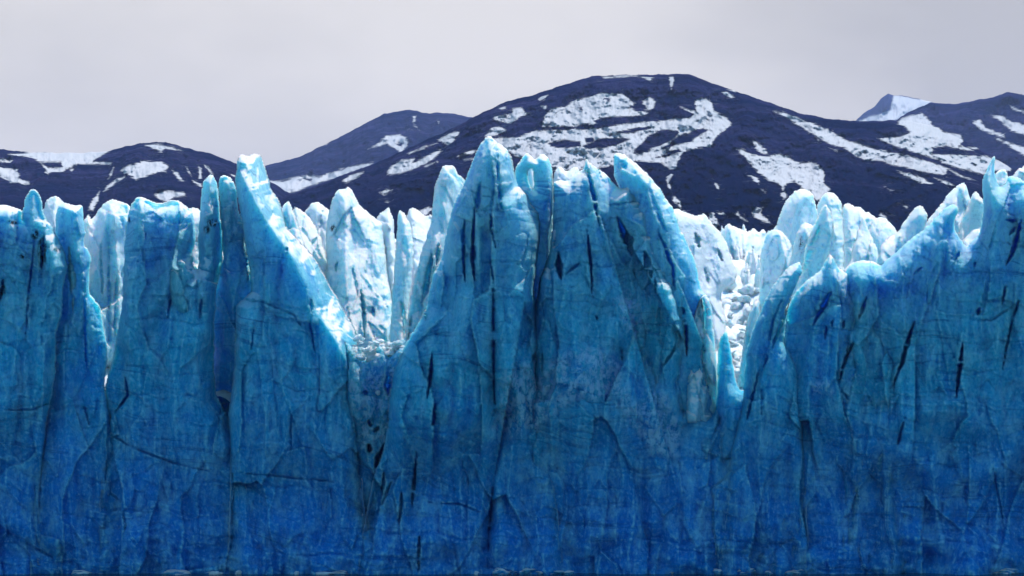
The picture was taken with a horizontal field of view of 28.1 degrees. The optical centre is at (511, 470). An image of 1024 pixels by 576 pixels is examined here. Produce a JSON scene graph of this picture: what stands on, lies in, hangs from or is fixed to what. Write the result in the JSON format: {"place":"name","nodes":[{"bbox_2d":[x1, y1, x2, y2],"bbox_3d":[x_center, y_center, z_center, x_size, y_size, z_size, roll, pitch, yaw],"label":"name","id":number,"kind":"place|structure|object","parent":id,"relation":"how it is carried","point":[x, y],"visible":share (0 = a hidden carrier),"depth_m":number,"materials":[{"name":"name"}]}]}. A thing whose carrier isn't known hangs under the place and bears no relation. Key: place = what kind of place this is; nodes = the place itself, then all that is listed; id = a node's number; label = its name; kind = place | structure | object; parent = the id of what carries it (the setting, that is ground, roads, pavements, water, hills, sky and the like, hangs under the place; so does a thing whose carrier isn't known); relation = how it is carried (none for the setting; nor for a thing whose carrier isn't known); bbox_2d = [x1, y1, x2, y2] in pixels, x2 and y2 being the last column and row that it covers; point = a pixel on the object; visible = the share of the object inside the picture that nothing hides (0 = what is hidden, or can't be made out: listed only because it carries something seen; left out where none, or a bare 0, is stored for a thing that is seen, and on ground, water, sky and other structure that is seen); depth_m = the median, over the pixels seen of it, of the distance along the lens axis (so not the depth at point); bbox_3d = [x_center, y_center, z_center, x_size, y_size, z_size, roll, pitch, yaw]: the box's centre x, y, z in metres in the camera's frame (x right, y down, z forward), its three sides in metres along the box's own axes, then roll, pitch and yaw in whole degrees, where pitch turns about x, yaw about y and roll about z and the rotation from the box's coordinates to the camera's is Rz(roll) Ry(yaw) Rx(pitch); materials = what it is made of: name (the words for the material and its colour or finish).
{"place":"outdoors","nodes":[
{"label":"outdoors","id":0,"kind":"place"},
{"bbox_2d":[0,142,289,219],"bbox_3d":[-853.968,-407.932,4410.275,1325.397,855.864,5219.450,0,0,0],"label":"mountain","id":1,"kind":"structure","parent":0,"point":[91,183],"depth_m":4702.15,"materials":[{"name":"stone"}]},
{"bbox_2d":[265,110,471,193],"bbox_3d":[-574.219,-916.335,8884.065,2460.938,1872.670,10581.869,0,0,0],"label":"mountain","id":2,"kind":"structure","parent":0,"point":[380,138],"depth_m":9832.08,"materials":[{"name":"stone"}]},
{"bbox_2d":[104,239,760,401],"bbox_3d":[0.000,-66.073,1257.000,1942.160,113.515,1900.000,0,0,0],"label":"glacier surface","id":3,"kind":"object","parent":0,"point":[739,266],"visible":0.02,"depth_m":372.12,"materials":[{"name":"white ice"}]},
{"bbox_2d":[43,196,63,231],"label":"serac","id":4,"kind":"object","parent":3,"relation":"on","point":[52,204],"visible":0.13,"depth_m":321.24,"materials":[{"name":"white ice"}]},
{"bbox_2d":[84,199,129,367],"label":"serac","id":5,"kind":"object","parent":3,"relation":"on","point":[105,230],"visible":0.45,"depth_m":320.78,"materials":[{"name":"ice"}]},
{"bbox_2d":[189,207,199,268],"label":"serac","id":6,"kind":"object","parent":3,"relation":"on","point":[195,212],"visible":0.17,"depth_m":314.52,"materials":[{"name":"white ice"}]},
{"bbox_2d":[282,201,304,245],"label":"ice spire","id":7,"kind":"structure","parent":3,"relation":"on","point":[290,219],"depth_m":336.00,"materials":[{"name":"white ice"}]},
{"bbox_2d":[293,206,326,276],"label":"ice fin","id":8,"kind":"object","parent":3,"relation":"on","point":[311,237],"visible":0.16,"depth_m":345.53,"materials":[{"name":"white ice"}]},
{"bbox_2d":[305,202,328,252],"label":"serac","id":9,"kind":"object","parent":3,"relation":"on","point":[317,213],"visible":0.19,"depth_m":358.25,"materials":[{"name":"white ice"}]},
{"bbox_2d":[325,187,391,356],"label":"serac","id":10,"kind":"object","parent":3,"relation":"on","point":[357,277],"visible":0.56,"depth_m":338.98,"materials":[{"name":"white ice"}]},
{"bbox_2d":[377,207,395,293],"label":"serac","id":11,"kind":"object","parent":3,"relation":"on","point":[384,218],"visible":0.38,"depth_m":350.16,"materials":[{"name":"white ice"}]},
{"bbox_2d":[389,210,413,346],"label":"ice spire","id":12,"kind":"structure","parent":3,"relation":"on","point":[403,268],"depth_m":333.77,"materials":[{"name":"ice"}]},
{"bbox_2d":[406,208,431,310],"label":"serac","id":13,"kind":"object","parent":3,"relation":"on","point":[419,222],"visible":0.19,"depth_m":367.30,"materials":[{"name":"white ice"}]},
{"bbox_2d":[403,165,464,345],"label":"ice tower","id":14,"kind":"structure","parent":3,"relation":"on","point":[450,180],"depth_m":319.56,"materials":[{"name":"blue ice"}]},
{"bbox_2d":[528,169,533,188],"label":"serac","id":15,"kind":"object","parent":3,"relation":"on","point":[530,177],"visible":0.07,"depth_m":308.54,"materials":[{"name":"blue ice"}]},
{"bbox_2d":[553,166,579,181],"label":"serac","id":16,"kind":"object","parent":3,"relation":"on","point":[560,173],"visible":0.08,"depth_m":322.08,"materials":[{"name":"white ice"}]},
{"bbox_2d":[613,153,717,415],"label":"ice arch tower","id":17,"kind":"structure","parent":3,"relation":"on","point":[674,257],"depth_m":302.65,"materials":[{"name":"blue ice"}]},
{"bbox_2d":[674,209,736,351],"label":"ice ridge","id":18,"kind":"structure","parent":3,"relation":"on","point":[709,249],"depth_m":342.04,"materials":[{"name":"white ice"}]},
{"bbox_2d":[721,298,737,305],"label":"ice boulder","id":19,"kind":"object","parent":3,"relation":"on","point":[727,301],"visible":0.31,"depth_m":380.13,"materials":[{"name":"white ice"}]},
{"bbox_2d":[726,319,732,327],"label":"ice boulder","id":20,"kind":"object","parent":3,"relation":"on","point":[729,323],"visible":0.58,"depth_m":354.81,"materials":[{"name":"white ice"}]},
{"bbox_2d":[727,312,732,318],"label":"ice boulder","id":21,"kind":"object","parent":3,"relation":"on","point":[729,315],"visible":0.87,"depth_m":369.86,"materials":[{"name":"white ice"}]},
{"bbox_2d":[726,282,736,290],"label":"ice boulder","id":22,"kind":"object","parent":3,"relation":"on","point":[733,286],"visible":0.49,"depth_m":392.55,"materials":[{"name":"ice"}]},
{"bbox_2d":[727,333,736,341],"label":"ice boulder","id":23,"kind":"object","parent":3,"relation":"on","point":[731,337],"visible":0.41,"depth_m":336.57,"materials":[{"name":"white ice"}]},
{"bbox_2d":[724,294,740,301],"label":"ice boulder","id":24,"kind":"object","parent":3,"relation":"on","point":[733,297],"visible":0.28,"depth_m":380.98,"materials":[{"name":"white ice"}]},
{"bbox_2d":[729,340,738,347],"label":"ice boulder","id":25,"kind":"object","parent":3,"relation":"on","point":[733,344],"visible":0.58,"depth_m":335.21,"materials":[{"name":"white ice"}]},
{"bbox_2d":[730,302,740,309],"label":"ice boulder","id":26,"kind":"object","parent":3,"relation":"on","point":[735,305],"visible":1,"depth_m":372.47,"materials":[{"name":"white ice"}]},
{"bbox_2d":[731,350,741,360],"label":"ice boulder","id":27,"kind":"object","parent":3,"relation":"on","point":[735,356],"visible":0.29,"depth_m":329.18,"materials":[{"name":"white ice"}]},
{"bbox_2d":[735,244,739,259],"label":"ice spire","id":28,"kind":"structure","parent":3,"relation":"on","point":[737,255],"depth_m":443.34,"materials":[{"name":"white ice"}]},
{"bbox_2d":[735,369,739,380],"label":"ice boulder","id":29,"kind":"object","parent":3,"relation":"on","point":[736,374],"visible":0.1,"depth_m":317.61,"materials":[{"name":"white ice"}]},
{"bbox_2d":[737,331,744,337],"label":"ice boulder","id":30,"kind":"object","parent":3,"relation":"on","point":[741,334],"visible":0.73,"depth_m":348.99,"materials":[{"name":"white ice"}]},
{"bbox_2d":[721,224,766,261],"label":"serac","id":31,"kind":"object","parent":3,"relation":"on","point":[744,241],"visible":0.42,"depth_m":449.11,"materials":[{"name":"white ice"}]},
{"bbox_2d":[740,263,748,283],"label":"ice spire","id":32,"kind":"structure","parent":3,"relation":"on","point":[744,269],"depth_m":408.77,"materials":[{"name":"white ice"}]},
{"bbox_2d":[739,295,751,302],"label":"ice boulder","id":33,"kind":"object","parent":3,"relation":"on","point":[744,298],"visible":1,"depth_m":373.87,"materials":[{"name":"ice"}]},
{"bbox_2d":[737,284,755,295],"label":"ice boulder","id":34,"kind":"object","parent":3,"relation":"on","point":[748,289],"visible":0.83,"depth_m":389.11,"materials":[{"name":"white ice"}]},
{"bbox_2d":[737,300,759,388],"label":"ice spire","id":35,"kind":"structure","parent":3,"relation":"on","point":[753,315],"depth_m":309.66,"materials":[{"name":"blue ice"}]},
{"bbox_2d":[743,268,753,286],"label":"ice spire","id":36,"kind":"structure","parent":3,"relation":"on","point":[747,278],"depth_m":399.81,"materials":[{"name":"white ice"}]},
{"bbox_2d":[736,304,761,324],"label":"ice boulder","id":37,"kind":"object","parent":3,"relation":"on","point":[742,319],"visible":0.28,"depth_m":366.77,"materials":[{"name":"white ice"}]},
{"bbox_2d":[744,246,753,265],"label":"ice spire","id":38,"kind":"structure","parent":3,"relation":"on","point":[748,255],"depth_m":428.49,"materials":[{"name":"ice"}]},
{"bbox_2d":[748,254,751,269],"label":"ice spire","id":39,"kind":"structure","parent":3,"relation":"on","point":[750,261],"depth_m":425.93,"materials":[{"name":"ice"}]},
{"bbox_2d":[750,250,757,274],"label":"ice spire","id":40,"kind":"structure","parent":3,"relation":"on","point":[753,264],"depth_m":416.57,"materials":[{"name":"ice"}]},
{"bbox_2d":[754,255,760,287],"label":"ice spire","id":41,"kind":"structure","parent":3,"relation":"on","point":[757,279],"depth_m":404.36,"materials":[{"name":"ice"}]},
{"bbox_2d":[759,230,792,307],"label":"serac","id":42,"kind":"object","parent":3,"relation":"on","point":[776,252],"visible":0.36,"depth_m":370.75,"materials":[{"name":"ice"}]},
{"bbox_2d":[773,189,817,248],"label":"serac","id":43,"kind":"object","parent":3,"relation":"on","point":[799,209],"visible":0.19,"depth_m":394.88,"materials":[{"name":"ice"}]},
{"bbox_2d":[788,222,812,304],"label":"serac","id":44,"kind":"object","parent":3,"relation":"on","point":[801,239],"visible":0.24,"depth_m":343.55,"materials":[{"name":"white ice"}]},
{"bbox_2d":[797,204,833,289],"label":"ice spire","id":45,"kind":"structure","parent":3,"relation":"on","point":[817,248],"depth_m":323.20,"materials":[{"name":"blue ice"}]},
{"bbox_2d":[817,192,844,269],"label":"serac","id":46,"kind":"object","parent":3,"relation":"on","point":[832,201],"visible":0.32,"depth_m":400.63,"materials":[{"name":"ice"}]},
{"bbox_2d":[842,203,875,268],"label":"serac","id":47,"kind":"object","parent":3,"relation":"on","point":[852,216],"visible":0.13,"depth_m":410.97,"materials":[{"name":"white ice"}]},
{"bbox_2d":[843,260,878,271],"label":"snow heap","id":48,"kind":"object","parent":3,"relation":"on","point":[861,261],"visible":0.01,"depth_m":320.50,"materials":[{"name":"white snow"}]},
{"bbox_2d":[849,217,877,263],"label":"ice spire","id":49,"kind":"structure","parent":3,"relation":"on","point":[864,247],"depth_m":354.96,"materials":[{"name":"white ice"}]},
{"bbox_2d":[869,217,896,255],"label":"serac","id":50,"kind":"object","parent":3,"relation":"on","point":[881,229],"visible":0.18,"depth_m":379.39,"materials":[{"name":"white ice"}]},
{"bbox_2d":[877,205,927,264],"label":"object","id":51,"kind":"structure","parent":3,"relation":"on","point":[914,223],"depth_m":323.49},
{"bbox_2d":[926,182,969,233],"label":"serac","id":52,"kind":"object","parent":3,"relation":"on","point":[958,197],"visible":0.15,"depth_m":338.16,"materials":[{"name":"white ice"}]},
{"bbox_2d":[958,192,983,239],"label":"serac","id":53,"kind":"object","parent":3,"relation":"on","point":[972,218],"visible":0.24,"depth_m":327.31,"materials":[{"name":"blue ice"}]},
{"bbox_2d":[962,229,979,246],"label":"snow heap","id":54,"kind":"object","parent":3,"relation":"on","point":[969,238],"visible":0.07,"depth_m":317.54,"materials":[{"name":"white snow"}]},
{"bbox_2d":[995,169,1007,186],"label":"serac","id":55,"kind":"object","parent":3,"relation":"on","point":[1001,176],"visible":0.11,"depth_m":322.69,"materials":[{"name":"white ice"}]},
{"bbox_2d":[1013,166,1023,180],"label":"serac","id":56,"kind":"object","parent":3,"relation":"on","point":[1019,172],"visible":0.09,"depth_m":324.37,"materials":[{"name":"white ice"}]},
{"bbox_2d":[0,573,1023,575],"bbox_3d":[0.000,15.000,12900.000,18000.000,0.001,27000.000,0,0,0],"label":"water","id":57,"kind":"structure","parent":0,"point":[595,574],"depth_m":293.79,"materials":[{"name":"blue liquid"}]},
{"bbox_2d":[0,189,67,574],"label":"ice block","id":58,"kind":"structure","parent":57,"relation":"on","point":[33,267],"depth_m":296.98,"materials":[{"name":"blue ice"}]},
{"bbox_2d":[30,203,125,573],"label":"ice pillar","id":59,"kind":"structure","parent":57,"relation":"in","point":[78,449],"depth_m":300.38,"materials":[{"name":"blue ice"}]},
{"bbox_2d":[68,233,76,312],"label":"ice fin","id":60,"kind":"object","parent":59,"relation":"attached to","point":[72,274],"visible":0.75,"depth_m":300.44,"materials":[{"name":"blue ice"}]},
{"bbox_2d":[71,570,91,574],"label":"ice lump","id":61,"kind":"object","parent":57,"relation":"on","point":[78,572],"visible":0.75,"depth_m":296.62,"materials":[{"name":"blue ice"}]},
{"bbox_2d":[99,174,246,573],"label":"ice block","id":62,"kind":"structure","parent":57,"relation":"on","point":[167,469],"depth_m":299.23,"materials":[{"name":"blue ice"}]},
{"bbox_2d":[170,259,196,312],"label":"ice hummock","id":63,"kind":"object","parent":62,"relation":"attached to","point":[180,278],"visible":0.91,"depth_m":298.01,"materials":[{"name":"blue ice"}]},
{"bbox_2d":[164,569,190,574],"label":"ice lump","id":64,"kind":"object","parent":57,"relation":"on","point":[175,572],"visible":0.77,"depth_m":296.65,"materials":[{"name":"blue ice"}]},
{"bbox_2d":[206,571,222,574],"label":"ice floe","id":65,"kind":"object","parent":57,"relation":"on","point":[214,573],"visible":0.99,"depth_m":296.23,"materials":[{"name":"blue ice"}]},
{"bbox_2d":[213,175,250,571],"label":"ice pillar","id":66,"kind":"structure","parent":57,"relation":"in","point":[233,290],"depth_m":305.17,"materials":[{"name":"blue ice"}]},
{"bbox_2d":[227,153,366,574],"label":"ice tower","id":67,"kind":"structure","parent":57,"relation":"in","point":[292,438],"depth_m":297.93,"materials":[{"name":"blue ice"}]},
{"bbox_2d":[316,572,334,574],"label":"ice floe","id":68,"kind":"object","parent":57,"relation":"on","point":[322,573],"visible":0.98,"depth_m":296.08,"materials":[{"name":"blue ice"}]},
{"bbox_2d":[333,570,346,574],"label":"ice lump","id":69,"kind":"object","parent":57,"relation":"on","point":[340,572],"visible":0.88,"depth_m":297.12,"materials":[{"name":"blue ice"}]},
{"bbox_2d":[322,342,419,569],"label":"ice rubble fill","id":70,"kind":"object","parent":57,"relation":"in","point":[369,409],"visible":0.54,"depth_m":299.24,"materials":[{"name":"blue ice"}]},
{"bbox_2d":[356,354,365,360],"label":"ice chunk","id":71,"kind":"object","parent":70,"relation":"on","point":[360,357],"visible":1,"depth_m":298.96,"materials":[{"name":"ice"}]},
{"bbox_2d":[364,346,371,352],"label":"ice chunk","id":72,"kind":"object","parent":70,"relation":"on","point":[368,348],"visible":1,"depth_m":299.70,"materials":[{"name":"white ice"}]},
{"bbox_2d":[366,353,379,361],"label":"ice chunk","id":73,"kind":"object","parent":70,"relation":"on","point":[369,358],"visible":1,"depth_m":299.19,"materials":[{"name":"blue ice"}]},
{"bbox_2d":[368,350,375,354],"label":"ice chunk","id":74,"kind":"object","parent":73,"relation":"on","point":[371,352],"visible":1,"depth_m":299.38,"materials":[{"name":"blue ice"}]},
{"bbox_2d":[372,341,379,346],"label":"ice chunk","id":75,"kind":"object","parent":70,"relation":"on","point":[376,343],"visible":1,"depth_m":299.22,"materials":[{"name":"ice"}]},
{"bbox_2d":[384,347,394,356],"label":"ice chunk","id":76,"kind":"object","parent":70,"relation":"on","point":[388,352],"visible":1,"depth_m":299.90,"materials":[{"name":"ice"}]},
{"bbox_2d":[392,345,401,351],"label":"ice chunk","id":77,"kind":"object","parent":70,"relation":"on","point":[395,348],"visible":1,"depth_m":299.66,"materials":[{"name":"ice"}]},
{"bbox_2d":[392,341,402,346],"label":"ice chunk","id":78,"kind":"object","parent":70,"relation":"on","point":[394,343],"visible":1,"depth_m":299.58,"materials":[{"name":"ice"}]},
{"bbox_2d":[358,136,562,574],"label":"ice tower","id":79,"kind":"structure","parent":57,"relation":"in","point":[460,438],"depth_m":295.55,"materials":[{"name":"blue ice"}]},
{"bbox_2d":[515,152,553,301],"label":"ice spire","id":80,"kind":"structure","parent":79,"relation":"on","point":[540,197],"depth_m":301.73,"materials":[{"name":"blue ice"}]},
{"bbox_2d":[492,568,509,574],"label":"ice lump","id":81,"kind":"object","parent":57,"relation":"on","point":[500,571],"visible":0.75,"depth_m":296.71,"materials":[{"name":"blue ice"}]},
{"bbox_2d":[519,568,535,574],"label":"ice lump","id":82,"kind":"object","parent":57,"relation":"on","point":[526,571],"visible":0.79,"depth_m":296.60,"materials":[{"name":"blue ice"}]},
{"bbox_2d":[552,570,564,573],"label":"ice lump","id":83,"kind":"object","parent":57,"relation":"on","point":[558,572],"visible":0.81,"depth_m":297.15,"materials":[{"name":"blue ice"}]},
{"bbox_2d":[564,570,573,574],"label":"ice lump","id":84,"kind":"object","parent":57,"relation":"on","point":[567,572],"visible":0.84,"depth_m":296.56,"materials":[{"name":"blue ice"}]},
{"bbox_2d":[532,156,731,574],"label":"ice block","id":85,"kind":"structure","parent":57,"relation":"on","point":[620,460],"depth_m":298.21,"materials":[{"name":"blue ice"}]},
{"bbox_2d":[686,295,716,422],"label":"ice pillar","id":86,"kind":"structure","parent":85,"relation":"attached to","point":[697,399],"depth_m":303.30,"materials":[{"name":"blue ice"}]},
{"bbox_2d":[713,568,721,574],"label":"ice lump","id":87,"kind":"object","parent":57,"relation":"on","point":[716,571],"visible":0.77,"depth_m":296.30,"materials":[{"name":"blue ice"}]},
{"bbox_2d":[737,568,755,574],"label":"ice lump","id":88,"kind":"object","parent":57,"relation":"on","point":[753,570],"visible":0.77,"depth_m":297.12,"materials":[{"name":"blue ice"}]},
{"bbox_2d":[701,332,794,568],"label":"ice pillar","id":89,"kind":"structure","parent":57,"relation":"in","point":[729,401],"depth_m":300.70,"materials":[{"name":"blue ice"}]},
{"bbox_2d":[720,262,808,574],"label":"ice slab","id":90,"kind":"structure","parent":57,"relation":"on","point":[767,464],"depth_m":296.77,"materials":[{"name":"blue ice"}]},
{"bbox_2d":[785,571,798,573],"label":"ice lump","id":91,"kind":"object","parent":57,"relation":"on","point":[790,572],"visible":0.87,"depth_m":297.03,"materials":[{"name":"blue ice"}]},
{"bbox_2d":[792,569,804,573],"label":"ice lump","id":92,"kind":"object","parent":57,"relation":"on","point":[800,571],"visible":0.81,"depth_m":297.52,"materials":[{"name":"blue ice"}]},
{"bbox_2d":[758,253,905,573],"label":"ice tower","id":93,"kind":"structure","parent":57,"relation":"in","point":[820,323],"depth_m":298.58,"materials":[{"name":"blue ice"}]},
{"bbox_2d":[840,156,1023,574],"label":"ice wall","id":94,"kind":"structure","parent":57,"relation":"in","point":[942,314],"depth_m":298.08,"materials":[{"name":"blue ice"}]},
{"bbox_2d":[999,568,1018,573],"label":"ice lump","id":95,"kind":"object","parent":57,"relation":"on","point":[1007,571],"visible":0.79,"depth_m":297.61,"materials":[{"name":"blue ice"}]},
{"bbox_2d":[0,0,1023,165],"label":"sky","id":96,"kind":"structure","parent":0,"point":[278,81],"materials":[{"name":"grey"}]},
{"bbox_2d":[279,74,1015,238],"bbox_3d":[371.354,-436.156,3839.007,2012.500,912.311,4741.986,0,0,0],"label":"mountain","id":97,"kind":"structure","parent":0,"point":[718,156],"depth_m":4010.24,"materials":[{"name":"stone"}]},
{"bbox_2d":[856,94,930,120],"bbox_3d":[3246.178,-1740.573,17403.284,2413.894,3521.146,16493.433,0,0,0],"label":"mountain","id":98,"kind":"structure","parent":0,"point":[891,107],"depth_m":18599.47,"materials":[{"name":"white snow"}]},
{"bbox_2d":[896,92,1023,170],"bbox_3d":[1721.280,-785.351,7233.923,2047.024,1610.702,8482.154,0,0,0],"label":"mountain","id":99,"kind":"structure","parent":0,"point":[993,126],"depth_m":8023.10,"materials":[{"name":"stone"}]},
{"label":"ice chunk","id":100,"kind":"object","parent":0,"visible":0},
{"bbox_2d":[352,334,361,341],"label":"ice chunk","id":101,"kind":"object","parent":100,"relation":"on","point":[356,338],"visible":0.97,"depth_m":303.47,"materials":[{"name":"ice"}]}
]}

